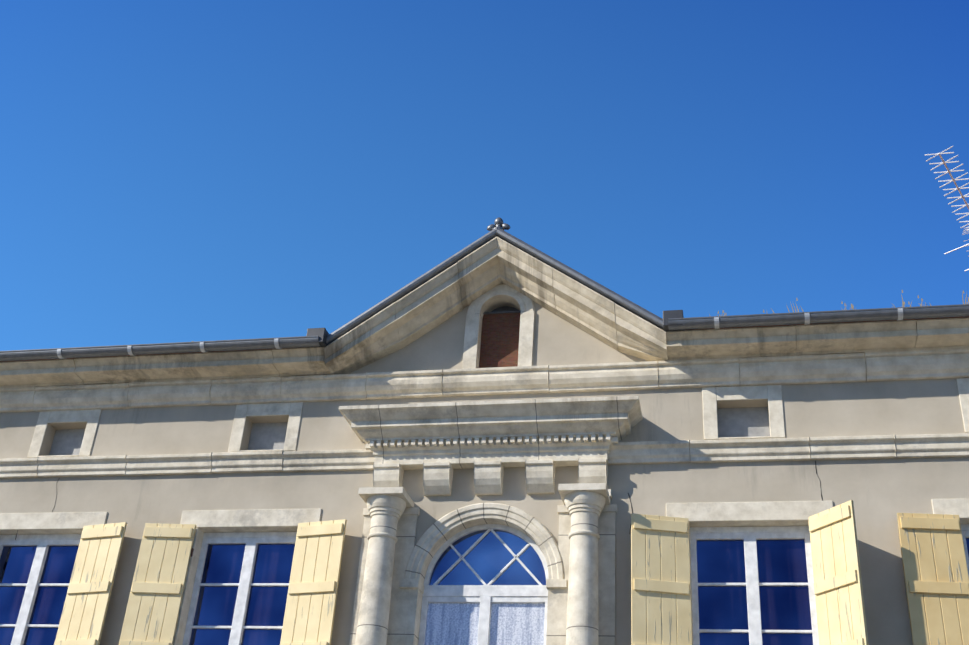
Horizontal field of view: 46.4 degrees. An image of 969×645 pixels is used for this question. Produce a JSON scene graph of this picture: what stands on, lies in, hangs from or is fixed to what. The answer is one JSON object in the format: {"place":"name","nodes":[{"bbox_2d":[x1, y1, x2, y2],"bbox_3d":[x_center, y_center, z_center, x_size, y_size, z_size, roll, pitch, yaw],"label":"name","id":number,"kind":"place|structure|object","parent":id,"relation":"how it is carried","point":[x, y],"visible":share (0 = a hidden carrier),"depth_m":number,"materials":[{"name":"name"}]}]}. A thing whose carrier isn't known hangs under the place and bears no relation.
{"place":"outdoors","nodes":[
{"label":"outdoors","id":0,"kind":"place"},
{"bbox_2d":[0,0,968,350],"label":"sky","id":1,"kind":"structure","parent":0,"point":[172,171],"materials":[{"name":"blue"}]},
{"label":"pavement","id":2,"kind":"structure","parent":0,"visible":0},
{"bbox_2d":[0,283,968,644],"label":"facade wall","id":3,"kind":"structure","parent":2,"relation":"on","point":[880,493],"depth_m":10.81,"materials":[{"name":"beige paint"}]},
{"bbox_2d":[49,407,769,455],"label":"attic window boards","id":4,"kind":"object","parent":3,"relation":"attached to","point":[745,422],"visible":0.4,"depth_m":11.73,"materials":[{"name":"grey wood"}]},
{"bbox_2d":[15,461,822,539],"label":"wall cracks","id":5,"kind":"object","parent":3,"relation":"attached to","point":[628,494],"depth_m":10.33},
{"bbox_2d":[349,483,616,644],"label":"columns","id":6,"kind":"structure","parent":3,"relation":"attached to","point":[585,601],"depth_m":10.19,"materials":[{"name":"stone"}]},
{"bbox_2d":[399,579,566,644],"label":"door jambs","id":7,"kind":"object","parent":3,"relation":"attached to","point":[416,587],"visible":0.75,"depth_m":10.23,"materials":[{"name":"beige stone"}]},
{"bbox_2d":[418,524,548,644],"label":"window frame","id":8,"kind":"object","parent":7,"relation":"attached to","point":[485,595],"visible":0.85,"depth_m":10.46,"materials":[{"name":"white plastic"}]},
{"bbox_2d":[424,603,544,644],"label":"curtains","id":9,"kind":"object","parent":8,"relation":"attached to","point":[510,623],"depth_m":10.32,"materials":[{"name":"white fabric"}]},
{"bbox_2d":[429,530,545,584],"bbox_3d":[0.042,2.211,10.630,1.126,0.563,0.001,-3,-31,12],"label":"fanlight glass","id":10,"kind":"object","parent":8,"relation":"attached to","point":[488,557],"visible":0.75,"depth_m":10.61,"materials":[{"name":"blue glass"}]},
{"bbox_2d":[404,503,563,584],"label":"arch voussoirs","id":11,"kind":"object","parent":7,"relation":"on","point":[436,536],"visible":0.96,"depth_m":10.60,"materials":[{"name":"beige stone"}]},
{"bbox_2d":[0,348,968,412],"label":"cornice band","id":12,"kind":"object","parent":3,"relation":"attached to","point":[860,367],"visible":1,"depth_m":11.26,"materials":[{"name":"stone"}]},
{"bbox_2d":[0,236,968,387],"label":"cornice","id":13,"kind":"structure","parent":12,"relation":"on","point":[432,303],"depth_m":11.59,"materials":[{"name":"stone"}]},
{"bbox_2d":[57,308,902,358],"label":"gutter sleeves","id":14,"kind":"object","parent":13,"relation":"on","point":[716,323],"visible":0.92,"depth_m":11.51,"materials":[{"name":"metal"}]},
{"bbox_2d":[0,304,968,360],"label":"eaves gutters","id":15,"kind":"object","parent":14,"relation":"on","point":[917,312],"visible":0.88,"depth_m":10.70,"materials":[{"name":"metal"}]},
{"bbox_2d":[191,290,968,350],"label":"gutter weeds","id":16,"kind":"object","parent":15,"relation":"in","point":[903,304],"visible":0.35,"depth_m":10.44,"materials":[{"name":"green plant"}]},
{"bbox_2d":[326,227,663,344],"bbox_3d":[0.105,-0.391,11.542,3.500,1.358,0.178,-3,-31,12],"label":"roof edge trim","id":17,"kind":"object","parent":13,"relation":"on","point":[627,304],"visible":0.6,"depth_m":11.57,"materials":[{"name":"grey metal"}]},
{"bbox_2d":[487,217,509,230],"bbox_3d":[0.150,-1.029,11.904,0.236,0.190,0.129,-16,-36,31],"label":"roof finial","id":18,"kind":"object","parent":17,"relation":"on","point":[498,222],"visible":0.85,"depth_m":11.88,"materials":[{"name":"metal"}]},
{"bbox_2d":[306,310,684,346],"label":"gutter ends","id":19,"kind":"object","parent":13,"relation":"on","point":[322,333],"visible":0.52,"depth_m":11.42,"materials":[{"name":"grey metal"}]},
{"bbox_2d":[0,378,968,644],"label":"window surrounds","id":20,"kind":"object","parent":3,"relation":"attached to","point":[732,514],"visible":0.62,"depth_m":11.05,"materials":[{"name":"beige stone"}]},
{"bbox_2d":[54,522,126,644],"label":"shutter","id":21,"kind":"object","parent":20,"relation":"attached to","point":[85,607],"visible":1,"depth_m":11.02,"materials":[{"name":"paint"}]},
{"bbox_2d":[119,523,196,644],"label":"shutter","id":22,"kind":"object","parent":20,"relation":"attached to","point":[156,595],"visible":1,"depth_m":10.89,"materials":[{"name":"paint"}]},
{"bbox_2d":[280,519,346,644],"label":"shutter","id":23,"kind":"object","parent":20,"relation":"attached to","point":[309,614],"visible":0.98,"depth_m":10.56,"materials":[{"name":"paint"}]},
{"bbox_2d":[0,524,968,644],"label":"window frames","id":24,"kind":"structure","parent":20,"relation":"in","point":[749,536],"depth_m":10.79,"materials":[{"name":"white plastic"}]},
{"bbox_2d":[0,538,968,644],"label":"window","id":25,"kind":"structure","parent":24,"relation":"attached to","point":[781,607],"depth_m":10.79,"materials":[{"name":"blue glass"}]},
{"bbox_2d":[631,513,691,644],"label":"shutter","id":26,"kind":"object","parent":20,"relation":"attached to","point":[660,588],"visible":1,"depth_m":9.87,"materials":[{"name":"paint"}]},
{"bbox_2d":[808,500,868,644],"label":"shutter","id":27,"kind":"object","parent":20,"relation":"attached to","point":[840,606],"visible":1,"depth_m":9.47,"materials":[{"name":"paint"}]},
{"bbox_2d":[896,513,968,644],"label":"shutter","id":28,"kind":"object","parent":20,"relation":"attached to","point":[936,576],"visible":1,"depth_m":9.47,"materials":[{"name":"paint"}]},
{"bbox_2d":[0,433,968,478],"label":"string course","id":29,"kind":"object","parent":3,"relation":"attached to","point":[828,448],"visible":0.9,"depth_m":10.64,"materials":[{"name":"stone"}]},
{"bbox_2d":[0,315,968,361],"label":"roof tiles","id":30,"kind":"object","parent":3,"relation":"on","point":[480,315],"depth_m":10.88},
{"bbox_2d":[925,146,968,270],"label":"tv antenna","id":31,"kind":"object","parent":30,"relation":"on","point":[950,174],"visible":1,"depth_m":14.72,"materials":[{"name":"metal"}]},
{"bbox_2d":[373,458,607,495],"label":"consoles","id":32,"kind":"object","parent":3,"relation":"attached to","point":[488,477],"visible":0.98,"depth_m":10.73,"materials":[{"name":"stone"}]},
{"bbox_2d":[339,396,642,469],"bbox_3d":[0.032,1.058,10.854,2.920,0.540,0.450,-3,-31,12],"label":"door cornice","id":33,"kind":"structure","parent":3,"relation":"attached to","point":[518,433],"depth_m":10.80,"materials":[{"name":"stone"}]},
{"bbox_2d":[462,284,534,368],"bbox_3d":[0.174,0.106,11.750,0.722,1.076,0.235,-3,-31,12],"label":"window surround","id":34,"kind":"object","parent":3,"relation":"on","point":[497,296],"depth_m":11.72,"materials":[{"name":"beige stone"}]},
{"bbox_2d":[479,313,519,367],"bbox_3d":[0.172,0.242,11.709,0.432,0.760,0.030,-3,-31,12],"label":"attic window panel","id":35,"kind":"object","parent":34,"relation":"in","point":[499,346],"visible":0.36,"depth_m":11.72,"materials":[{"name":"brown wood"}]}
]}

